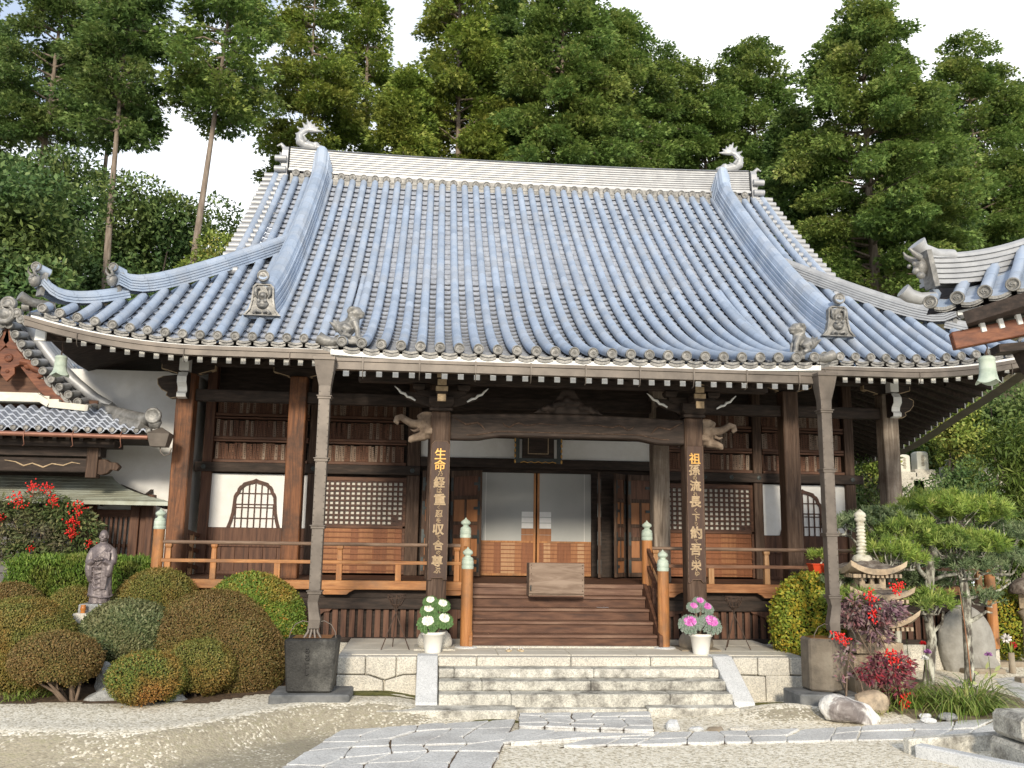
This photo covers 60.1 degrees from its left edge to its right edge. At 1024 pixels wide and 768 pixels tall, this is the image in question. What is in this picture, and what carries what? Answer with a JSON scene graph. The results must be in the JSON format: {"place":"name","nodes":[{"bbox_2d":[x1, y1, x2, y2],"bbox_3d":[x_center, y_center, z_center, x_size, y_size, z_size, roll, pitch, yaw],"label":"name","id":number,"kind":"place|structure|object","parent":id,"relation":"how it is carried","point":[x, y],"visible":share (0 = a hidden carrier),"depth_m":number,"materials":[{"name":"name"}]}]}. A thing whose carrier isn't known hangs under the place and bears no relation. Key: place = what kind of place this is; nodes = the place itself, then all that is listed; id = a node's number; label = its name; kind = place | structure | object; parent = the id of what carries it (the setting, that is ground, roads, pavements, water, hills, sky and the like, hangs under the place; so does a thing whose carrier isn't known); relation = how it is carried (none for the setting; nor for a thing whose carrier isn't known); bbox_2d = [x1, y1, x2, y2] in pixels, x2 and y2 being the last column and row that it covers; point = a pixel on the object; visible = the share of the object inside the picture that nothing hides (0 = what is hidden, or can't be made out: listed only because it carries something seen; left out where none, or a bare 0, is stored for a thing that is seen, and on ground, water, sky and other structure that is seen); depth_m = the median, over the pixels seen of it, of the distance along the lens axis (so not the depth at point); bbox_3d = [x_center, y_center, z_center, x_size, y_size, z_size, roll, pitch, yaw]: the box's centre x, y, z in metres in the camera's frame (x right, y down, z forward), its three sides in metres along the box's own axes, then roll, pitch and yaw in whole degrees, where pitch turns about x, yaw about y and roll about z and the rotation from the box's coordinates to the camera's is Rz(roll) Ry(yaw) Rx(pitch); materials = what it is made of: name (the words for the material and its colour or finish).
{"place":"outdoors","nodes":[
{"label":"outdoors","id":0,"kind":"place"},
{"bbox_2d":[282,719,515,767],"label":"path","id":1,"kind":"structure","parent":0,"point":[454,745],"depth_m":10.21,"materials":[{"name":"stone"}]},
{"bbox_2d":[0,548,1023,767],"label":"ground","id":2,"kind":"structure","parent":0,"point":[253,731],"depth_m":10.61,"materials":[{"name":"gravel"}]},
{"bbox_2d":[0,296,207,582],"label":"temple annex","id":3,"kind":"object","parent":2,"relation":"on","point":[100,442],"visible":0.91,"depth_m":17.18,"materials":[{"name":"white paint"}]},
{"bbox_2d":[93,509,130,554],"bbox_3d":[-7.886,3.695,17.325,0.716,2.450,0.130,2,-10,-5],"label":"lattice door","id":4,"kind":"structure","parent":3,"relation":"in","point":[117,520],"depth_m":17.44,"materials":[{"name":"wood"}]},
{"bbox_2d":[0,674,336,703],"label":"ground bed","id":5,"kind":"object","parent":2,"relation":"on","point":[87,689],"visible":0.09,"depth_m":12.49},
{"bbox_2d":[0,580,47,599],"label":"clipped shrub","id":6,"kind":"object","parent":5,"relation":"on","point":[10,589],"visible":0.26,"depth_m":14.69,"materials":[{"name":"green plant"}]},
{"bbox_2d":[0,686,52,703],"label":"lily turf","id":7,"kind":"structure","parent":5,"relation":"on","point":[7,697],"depth_m":12.22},
{"bbox_2d":[0,595,78,694],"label":"clipped shrub","id":8,"kind":"object","parent":5,"relation":"on","point":[21,617],"visible":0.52,"depth_m":12.84,"materials":[{"name":"green plant"}]},
{"bbox_2d":[0,478,107,573],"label":"nandina","id":9,"kind":"object","parent":5,"relation":"on","point":[21,536],"visible":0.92,"depth_m":16.05,"materials":[{"name":"green plant"}]},
{"bbox_2d":[5,627,105,701],"bbox_3d":[-6.306,3.891,12.237,1.312,1.029,1.123,2,-10,-5],"label":"clipped shrub","id":10,"kind":"object","parent":5,"relation":"on","point":[70,659],"visible":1,"depth_m":11.95,"materials":[{"name":"green plant"}]},
{"bbox_2d":[46,583,88,614],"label":"clipped shrub","id":11,"kind":"object","parent":5,"relation":"on","point":[70,598],"visible":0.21,"depth_m":14.52,"materials":[{"name":"green plant"}]},
{"bbox_2d":[1,550,150,597],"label":"box hedge","id":12,"kind":"object","parent":5,"relation":"on","point":[38,573],"visible":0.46,"depth_m":15.43,"materials":[{"name":"green plant"}]},
{"bbox_2d":[78,603,102,612],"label":"statue plinth","id":13,"kind":"structure","parent":5,"relation":"on","point":[89,607],"depth_m":14.04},
{"bbox_2d":[85,530,117,603],"bbox_3d":[-6.649,2.949,14.311,0.487,1.168,0.368,2,-10,-5],"label":"monk statue","id":14,"kind":"object","parent":13,"relation":"on","point":[101,559],"visible":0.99,"depth_m":14.20,"materials":[{"name":"stone"}]},
{"bbox_2d":[76,596,169,663],"bbox_3d":[-5.921,3.959,13.614,1.584,1.362,1.388,2,-10,-5],"label":"clipped shrub","id":15,"kind":"object","parent":5,"relation":"on","point":[116,628],"visible":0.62,"depth_m":13.19,"materials":[{"name":"green plant"}]},
{"bbox_2d":[102,648,190,706],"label":"clipped shrub","id":16,"kind":"object","parent":5,"relation":"on","point":[147,677],"visible":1,"depth_m":11.77,"materials":[{"name":"green plant"}]},
{"bbox_2d":[110,565,200,607],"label":"clipped shrub","id":17,"kind":"object","parent":5,"relation":"on","point":[165,586],"visible":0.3,"depth_m":14.60,"materials":[{"name":"green plant"}]},
{"bbox_2d":[166,636,238,696],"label":"clipped shrub","id":18,"kind":"object","parent":5,"relation":"on","point":[210,667],"visible":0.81,"depth_m":12.48,"materials":[{"name":"green plant"}]},
{"bbox_2d":[152,587,284,693],"bbox_3d":[-4.564,3.988,13.795,2.253,1.608,2.011,2,-10,-5],"label":"clipped shrub","id":19,"kind":"object","parent":5,"relation":"on","point":[249,635],"visible":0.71,"depth_m":13.26,"materials":[{"name":"brown plant"}]},
{"bbox_2d":[212,569,307,640],"bbox_3d":[-4.309,3.940,14.520,1.898,1.783,1.366,2,-10,-5],"label":"clipped shrub","id":20,"kind":"object","parent":5,"relation":"on","point":[280,600],"visible":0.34,"depth_m":14.30,"materials":[{"name":"green plant"}]},
{"bbox_2d":[268,635,353,704],"bbox_3d":[-2.814,4.093,12.534,1.090,0.995,0.760,2,-10,-5],"label":"stone basin","id":21,"kind":"object","parent":2,"relation":"on","point":[311,664],"visible":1,"depth_m":12.29,"materials":[{"name":"stone"}]},
{"bbox_2d":[17,119,1023,669],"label":"temple hall","id":22,"kind":"structure","parent":2,"relation":"on","point":[353,335],"depth_m":18.31,"materials":[{"name":"tile"}]},
{"bbox_2d":[49,341,68,377],"bbox_3d":[-8.008,-0.452,15.711,0.320,0.645,0.320,2,-10,-5],"label":"wind bell","id":23,"kind":"object","parent":22,"relation":"hanging from","point":[60,367],"visible":1,"depth_m":15.62,"materials":[{"name":"green metal"}]},
{"bbox_2d":[226,479,279,527],"bbox_3d":[-5.351,2.475,18.399,1.090,1.010,0.034,2,-10,-5],"label":"bell window","id":24,"kind":"structure","parent":22,"relation":"in","point":[274,512],"depth_m":18.39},
{"bbox_2d":[322,476,406,574],"bbox_3d":[-3.142,2.965,18.583,1.780,2.010,0.080,2,-10,-5],"label":"lattice door","id":25,"kind":"structure","parent":22,"relation":"in","point":[358,509],"depth_m":18.59,"materials":[{"name":"wood"}]},
{"bbox_2d":[420,471,449,574],"bbox_3d":[-1.609,2.894,18.512,0.581,2.150,0.072,1,-10,-2],"label":"door leaf","id":26,"kind":"structure","parent":22,"relation":"in","point":[424,481],"depth_m":18.49,"materials":[{"name":"brown wood"}]},
{"bbox_2d":[427,441,449,579],"bbox_3d":[-1.210,2.083,14.659,0.314,2.290,0.041,2,-10,-5],"label":"sign board","id":27,"kind":"object","parent":22,"relation":"attached to","point":[438,512],"visible":1,"depth_m":14.64,"materials":[{"name":"brown wood"}]},
{"bbox_2d":[449,470,482,575],"bbox_3d":[-0.960,2.872,18.326,0.781,2.150,0.072,-6,-12,34],"label":"door leaf","id":28,"kind":"structure","parent":22,"relation":"in","point":[466,486],"depth_m":18.35,"materials":[{"name":"brown wood"}]},
{"bbox_2d":[480,472,535,575],"bbox_3d":[-0.083,3.011,19.063,1.190,2.190,0.035,2,-10,-5],"label":"sliding door","id":29,"kind":"structure","parent":22,"relation":"in","point":[508,526],"depth_m":19.06,"materials":[{"name":"paper"}]},
{"bbox_2d":[514,438,561,463],"bbox_3d":[0.555,1.373,18.760,1.030,0.645,0.104,2,-10,-5],"label":"name plaque","id":30,"kind":"object","parent":22,"relation":"attached to","point":[536,450],"visible":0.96,"depth_m":18.74,"materials":[{"name":"black wood"}]},
{"bbox_2d":[526,563,583,596],"bbox_3d":[0.771,3.467,15.681,0.980,0.577,0.470,2,-10,-5],"label":"offering box","id":31,"kind":"object","parent":22,"relation":"on","point":[555,579],"visible":1,"depth_m":15.50,"materials":[{"name":"wood"}]},
{"bbox_2d":[537,473,590,576],"bbox_3d":[1.127,3.047,19.171,1.180,2.190,0.035,2,-10,-5],"label":"sliding door","id":32,"kind":"structure","parent":22,"relation":"in","point":[563,500],"depth_m":19.18,"materials":[{"name":"paper"}]},
{"bbox_2d":[597,472,600,577],"bbox_3d":[1.826,2.949,18.538,0.072,2.150,0.671,0,-10,5],"label":"door leaf","id":33,"kind":"structure","parent":22,"relation":"in","point":[599,473],"depth_m":18.24,"materials":[{"name":"brown wood"}]},
{"bbox_2d":[613,473,625,577],"bbox_3d":[2.275,2.978,18.668,0.072,2.150,0.510,-5,-11,29],"label":"door leaf","id":34,"kind":"structure","parent":22,"relation":"in","point":[619,479],"depth_m":18.62,"materials":[{"name":"brown wood"}]},
{"bbox_2d":[627,475,649,576],"bbox_3d":[2.745,3.024,18.898,0.561,2.150,0.072,2,-10,-8],"label":"door leaf","id":35,"kind":"structure","parent":22,"relation":"in","point":[638,486],"depth_m":18.91,"materials":[{"name":"brown wood"}]},
{"bbox_2d":[686,446,705,582],"bbox_3d":[3.126,2.204,15.045,0.304,2.306,0.041,2,-10,-5],"label":"sign board","id":36,"kind":"object","parent":22,"relation":"attached to","point":[696,529],"visible":1,"depth_m":15.03,"materials":[{"name":"brown wood"}]},
{"bbox_2d":[670,483,754,577],"bbox_3d":[4.290,3.187,19.243,1.990,2.010,0.080,2,-10,-5],"label":"lattice door","id":37,"kind":"structure","parent":22,"relation":"in","point":[729,523],"depth_m":19.26,"materials":[{"name":"wood"}]},
{"bbox_2d":[780,489,821,535],"bbox_3d":[6.397,2.826,19.443,1.090,1.010,0.034,2,-10,-5],"label":"bell window","id":38,"kind":"structure","parent":22,"relation":"in","point":[808,494],"depth_m":19.45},
{"bbox_2d":[336,638,802,719],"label":"stone platform","id":39,"kind":"structure","parent":2,"relation":"on","point":[496,683],"depth_m":13.28,"materials":[{"name":"stone"}]},
{"bbox_2d":[381,593,409,649],"bbox_3d":[-1.885,3.869,14.435,0.464,0.871,0.420,2,-10,-5],"label":"fire basket","id":40,"kind":"object","parent":39,"relation":"on","point":[391,597],"visible":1,"depth_m":14.37,"materials":[{"name":"metal"}]},
{"bbox_2d":[416,595,453,652],"bbox_3d":[-1.218,3.800,13.996,0.593,0.867,0.404,2,-10,-5],"label":"cabbage planter","id":41,"kind":"object","parent":39,"relation":"on","point":[430,609],"visible":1,"depth_m":13.90,"materials":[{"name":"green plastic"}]},
{"bbox_2d":[678,597,722,654],"bbox_3d":[3.035,3.902,14.305,0.719,0.892,0.406,2,-10,-5],"label":"cabbage planter","id":42,"kind":"object","parent":39,"relation":"on","point":[699,629],"visible":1,"depth_m":14.20,"materials":[{"name":"beige plastic"}]},
{"bbox_2d":[805,547,823,574],"bbox_3d":[5.312,3.696,15.172,0.573,1.801,0.564,2,-10,-5],"label":"potted bonsai","id":43,"kind":"object","parent":2,"relation":"on","point":[812,553],"visible":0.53,"depth_m":15.16,"materials":[{"name":"plant"}]},
{"bbox_2d":[783,635,856,706],"bbox_3d":[4.638,4.293,13.148,1.050,1.021,0.738,2,-10,-5],"label":"stone basin","id":44,"kind":"object","parent":2,"relation":"on","point":[819,667],"visible":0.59,"depth_m":13.02,"materials":[{"name":"grey stone"}]},
{"bbox_2d":[830,630,863,695],"bbox_3d":[4.894,4.207,12.969,0.618,1.166,0.413,6,-11,-27],"label":"nandina","id":45,"kind":"object","parent":2,"relation":"on","point":[843,641],"visible":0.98,"depth_m":12.93,"materials":[{"name":"red plant"}]},
{"bbox_2d":[818,694,880,724],"bbox_3d":[4.670,4.528,12.219,0.898,0.466,0.530,2,-10,-5],"label":"garden rock","id":46,"kind":"object","parent":2,"relation":"on","point":[837,707],"visible":0.91,"depth_m":12.06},
{"bbox_2d":[854,689,888,714],"bbox_3d":[5.188,4.606,12.761,0.476,0.363,0.390,2,-10,-5],"label":"garden rock","id":47,"kind":"object","parent":2,"relation":"on","point":[877,701],"visible":0.67,"depth_m":12.67,"materials":[{"name":"beige stone"}]},
{"bbox_2d":[855,457,904,559],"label":"evergreen shrub","id":48,"kind":"object","parent":2,"relation":"on","point":[871,468],"visible":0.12,"depth_m":30.27,"materials":[{"name":"green plant"}]},
{"bbox_2d":[900,454,923,496],"bbox_3d":[13.806,3.466,31.254,1.092,1.930,0.924,2,-10,-5],"label":"gravestone","id":49,"kind":"object","parent":2,"relation":"on","point":[907,474],"visible":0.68,"depth_m":30.98,"materials":[{"name":"stone"}]},
{"bbox_2d":[856,473,1017,588],"bbox_3d":[11.534,4.518,23.722,6.839,4.270,2.437,2,-10,-5],"label":"garden hedge","id":50,"kind":"object","parent":2,"relation":"on","point":[905,490],"visible":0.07,"depth_m":23.70,"materials":[{"name":"green plant"}]},
{"bbox_2d":[903,731,999,754],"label":"stone kerb","id":51,"kind":"structure","parent":2,"relation":"on","point":[972,742],"depth_m":10.63,"materials":[{"name":"stone"}]},
{"bbox_2d":[892,679,1023,723],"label":"ground bed","id":52,"kind":"object","parent":2,"relation":"on","point":[937,718],"visible":0.14,"depth_m":12.90,"materials":[{"name":"soil"}]},
{"bbox_2d":[766,569,847,655],"bbox_3d":[5.017,4.047,14.886,1.504,1.892,1.395,2,-10,-5],"label":"clipped shrub","id":53,"kind":"object","parent":52,"relation":"on","point":[797,609],"visible":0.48,"depth_m":14.60,"materials":[{"name":"yellow plant"}]},
{"bbox_2d":[818,583,885,636],"bbox_3d":[5.328,3.996,13.855,1.055,1.771,0.893,2,-10,-5],"label":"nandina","id":54,"kind":"object","parent":52,"relation":"on","point":[846,589],"visible":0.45,"depth_m":13.86,"materials":[{"name":"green plant"}]},
{"bbox_2d":[840,579,912,691],"bbox_3d":[5.505,3.926,13.541,1.370,1.872,0.856,2,-10,-5],"label":"nandina","id":55,"kind":"object","parent":52,"relation":"on","point":[873,610],"visible":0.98,"depth_m":13.46,"materials":[{"name":"purple plant"}]},
{"bbox_2d":[839,509,920,692],"bbox_3d":[5.781,3.515,14.397,1.160,2.930,1.160,2,-10,-5],"label":"stone pagoda","id":56,"kind":"object","parent":52,"relation":"on","point":[859,567],"visible":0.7,"depth_m":14.05,"materials":[{"name":"stone"}]},
{"bbox_2d":[852,648,919,710],"bbox_3d":[5.559,4.351,13.059,1.066,0.920,0.746,2,-10,-5],"label":"nandina","id":57,"kind":"object","parent":52,"relation":"on","point":[881,676],"visible":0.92,"depth_m":12.97,"materials":[{"name":"red plant"}]},
{"bbox_2d":[819,503,953,655],"bbox_3d":[6.433,3.584,15.269,3.138,3.093,1.366,4,-10,-17],"label":"pruned pine","id":58,"kind":"object","parent":52,"relation":"on","point":[911,579],"visible":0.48,"depth_m":15.22,"materials":[{"name":"green plant"}]},
{"bbox_2d":[867,681,961,718],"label":"lily turf","id":59,"kind":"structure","parent":52,"relation":"on","point":[914,702],"depth_m":12.88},
{"bbox_2d":[848,484,1021,685],"bbox_3d":[7.250,3.421,15.209,3.379,3.439,2.194,2,-10,-5],"label":"pruned pine","id":60,"kind":"object","parent":52,"relation":"on","point":[952,505],"visible":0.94,"depth_m":14.90,"materials":[{"name":"green plant"}]},
{"bbox_2d":[896,672,1023,725],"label":"lily turf","id":61,"kind":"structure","parent":52,"relation":"on","point":[965,704],"depth_m":12.74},
{"bbox_2d":[915,743,1023,767],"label":"stone kerb","id":62,"kind":"structure","parent":2,"relation":"on","point":[957,758],"depth_m":9.94,"materials":[{"name":"stone"}]},
{"bbox_2d":[937,604,1005,673],"bbox_3d":[8.486,4.951,16.455,1.120,1.675,0.580,2,-10,-5],"label":"stone monument","id":63,"kind":"object","parent":2,"relation":"on","point":[950,641],"visible":0.48,"depth_m":16.34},
{"bbox_2d":[932,518,1023,685],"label":"pruned pine","id":64,"kind":"object","parent":2,"relation":"on","point":[993,559],"visible":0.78,"depth_m":15.07,"materials":[{"name":"green plant"}]},
{"bbox_2d":[990,708,1023,762],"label":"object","id":65,"kind":"object","parent":2,"relation":"on","point":[1007,743],"visible":0.93,"depth_m":9.98,"materials":[{"name":"stone"}]},
{"bbox_2d":[996,581,1023,660],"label":"clipped shrub","id":66,"kind":"object","parent":2,"relation":"on","point":[1010,621],"visible":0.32,"depth_m":17.19,"materials":[{"name":"yellow plant"}]},
{"bbox_2d":[1007,572,1023,650],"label":"stone lantern","id":67,"kind":"object","parent":2,"relation":"on","point":[1016,586],"visible":1,"depth_m":17.05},
{"bbox_2d":[0,0,1023,582],"label":"sky","id":68,"kind":"structure","parent":0,"point":[703,28],"materials":[{"name":"white"}]},
{"bbox_2d":[489,729,653,745],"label":"path","id":69,"kind":"structure","parent":0,"point":[521,737],"depth_m":10.93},
{"bbox_2d":[518,711,654,733],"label":"path","id":70,"kind":"structure","parent":0,"point":[624,722],"depth_m":11.58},
{"bbox_2d":[560,730,751,747],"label":"path","id":71,"kind":"structure","parent":0,"point":[731,737],"depth_m":10.87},
{"bbox_2d":[481,315,1023,606],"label":"hill terrain","id":72,"kind":"structure","parent":0,"point":[1007,377],"depth_m":43.59,"materials":[{"name":"plant"}]},
{"bbox_2d":[0,0,40,175],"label":"cypress tree","id":73,"kind":"object","parent":72,"relation":"on","point":[9,144],"visible":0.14,"depth_m":47.73,"materials":[{"name":"green plant"}]},
{"bbox_2d":[0,152,95,314],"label":"evergreen shrub","id":74,"kind":"object","parent":72,"relation":"on","point":[25,246],"visible":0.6,"depth_m":30.08,"materials":[{"name":"green plant"}]},
{"bbox_2d":[0,143,112,275],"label":"evergreen shrub","id":75,"kind":"object","parent":72,"relation":"on","point":[59,166],"visible":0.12,"depth_m":38.25,"materials":[{"name":"green plant"}]},
{"bbox_2d":[0,0,120,167],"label":"cypress tree","id":76,"kind":"object","parent":72,"relation":"on","point":[35,121],"visible":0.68,"depth_m":44.28,"materials":[{"name":"green plant"}]},
{"bbox_2d":[33,0,184,305],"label":"cypress tree","id":77,"kind":"object","parent":72,"relation":"on","point":[95,56],"visible":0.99,"depth_m":35.56,"materials":[{"name":"green plant"}]},
{"bbox_2d":[60,167,243,308],"bbox_3d":[-15.775,-2.584,36.505,8.680,12.970,6.559,2,-10,-5],"label":"evergreen shrub","id":78,"kind":"object","parent":72,"relation":"on","point":[147,239],"visible":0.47,"depth_m":36.00,"materials":[{"name":"green plant"}]},
{"bbox_2d":[173,227,233,284],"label":"evergreen shrub","id":79,"kind":"object","parent":72,"relation":"on","point":[203,253],"visible":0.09,"depth_m":33.98,"materials":[{"name":"green plant"}]},
{"bbox_2d":[149,0,292,283],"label":"cypress tree","id":80,"kind":"object","parent":72,"relation":"on","point":[218,88],"visible":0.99,"depth_m":35.24,"materials":[{"name":"green plant"}]},
{"bbox_2d":[246,0,377,218],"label":"cypress tree","id":81,"kind":"object","parent":72,"relation":"on","point":[325,89],"visible":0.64,"depth_m":43.69,"materials":[{"name":"green plant"}]},
{"bbox_2d":[325,0,395,153],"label":"cypress tree","id":82,"kind":"object","parent":72,"relation":"on","point":[371,28],"visible":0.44,"depth_m":48.85,"materials":[{"name":"green plant"}]},
{"bbox_2d":[360,61,442,157],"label":"cypress tree","id":83,"kind":"object","parent":72,"relation":"on","point":[405,85],"visible":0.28,"depth_m":40.18,"materials":[{"name":"green plant"}]},
{"bbox_2d":[395,0,519,160],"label":"cypress tree","id":84,"kind":"object","parent":72,"relation":"on","point":[464,61],"visible":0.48,"depth_m":42.28,"materials":[{"name":"green plant"}]},
{"bbox_2d":[452,0,545,155],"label":"cypress tree","id":85,"kind":"object","parent":72,"relation":"on","point":[507,10],"visible":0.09,"depth_m":47.36,"materials":[{"name":"green plant"}]},
{"bbox_2d":[485,0,649,166],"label":"cypress tree","id":86,"kind":"object","parent":72,"relation":"on","point":[571,82],"visible":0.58,"depth_m":41.21,"materials":[{"name":"green plant"}]},
{"bbox_2d":[595,6,683,168],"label":"cypress tree","id":87,"kind":"object","parent":72,"relation":"on","point":[636,68],"visible":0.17,"depth_m":46.18,"materials":[{"name":"green plant"}]},
{"bbox_2d":[620,37,713,168],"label":"cypress tree","id":88,"kind":"object","parent":72,"relation":"on","point":[677,106],"visible":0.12,"depth_m":49.14,"materials":[{"name":"green plant"}]},
{"bbox_2d":[665,55,759,186],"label":"cypress tree","id":89,"kind":"object","parent":72,"relation":"on","point":[712,94],"visible":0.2,"depth_m":49.91,"materials":[{"name":"green plant"}]},
{"bbox_2d":[703,33,817,189],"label":"cypress tree","id":90,"kind":"object","parent":72,"relation":"on","point":[749,57],"visible":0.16,"depth_m":51.56,"materials":[{"name":"green plant"}]},
{"bbox_2d":[756,103,835,287],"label":"cypress tree","id":91,"kind":"object","parent":72,"relation":"on","point":[790,120],"visible":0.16,"depth_m":45.02,"materials":[{"name":"green plant"}]},
{"bbox_2d":[761,0,998,322],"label":"cypress tree","id":92,"kind":"object","parent":72,"relation":"on","point":[893,103],"visible":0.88,"depth_m":40.44,"materials":[{"name":"green plant"}]},
{"bbox_2d":[857,122,988,321],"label":"cypress tree","id":93,"kind":"object","parent":72,"relation":"on","point":[939,162],"visible":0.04,"depth_m":43.25,"materials":[{"name":"green plant"}]},
{"bbox_2d":[925,27,1023,250],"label":"cypress tree","id":94,"kind":"object","parent":72,"relation":"on","point":[976,78],"visible":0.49,"depth_m":48.50,"materials":[{"name":"green plant"}]},
{"bbox_2d":[746,719,994,743],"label":"path","id":95,"kind":"structure","parent":0,"point":[897,731],"depth_m":11.56,"materials":[{"name":"stone"}]},
{"bbox_2d":[911,451,942,491],"bbox_3d":[14.484,3.378,31.333,1.092,1.950,0.924,2,-10,-5],"label":"gravestone","id":96,"kind":"object","parent":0,"point":[919,464],"visible":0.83,"depth_m":31.20,"materials":[{"name":"stone"}]},
{"bbox_2d":[897,238,1023,374],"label":"gate roof","id":97,"kind":"structure","parent":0,"point":[981,291],"depth_m":11.26,"materials":[{"name":"tile"}]},
{"bbox_2d":[975,344,1000,385],"bbox_3d":[6.000,-0.300,11.174,0.304,0.613,0.304,2,-10,-5],"label":"wind bell","id":98,"kind":"object","parent":97,"relation":"hanging from","point":[988,376],"visible":0.98,"depth_m":11.09,"materials":[{"name":"green metal"}]},
{"bbox_2d":[965,565,1017,588],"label":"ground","id":99,"kind":"structure","parent":0,"point":[996,578],"depth_m":26.87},
{"bbox_2d":[921,453,999,527],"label":"evergreen shrub","id":100,"kind":"object","parent":99,"relation":"on","point":[961,472],"visible":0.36,"depth_m":27.97,"materials":[{"name":"green plant"}]},
{"bbox_2d":[928,397,995,520],"bbox_3d":[15.076,3.056,30.061,2.818,5.597,2.523,2,-10,-5],"label":"evergreen shrub","id":101,"kind":"object","parent":99,"relation":"on","point":[954,437],"visible":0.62,"depth_m":29.87,"materials":[{"name":"green plant"}]},
{"bbox_2d":[961,379,1023,480],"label":"evergreen shrub","id":102,"kind":"object","parent":99,"relation":"on","point":[994,412],"visible":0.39,"depth_m":29.99,"materials":[{"name":"green plant"}]},
{"bbox_2d":[962,410,1023,588],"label":"tree","id":103,"kind":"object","parent":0,"point":[1014,471],"depth_m":18.55,"materials":[{"name":"green plant"}]},
{"bbox_2d":[994,677,1023,700],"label":"path","id":104,"kind":"structure","parent":0,"point":[1013,682],"depth_m":14.96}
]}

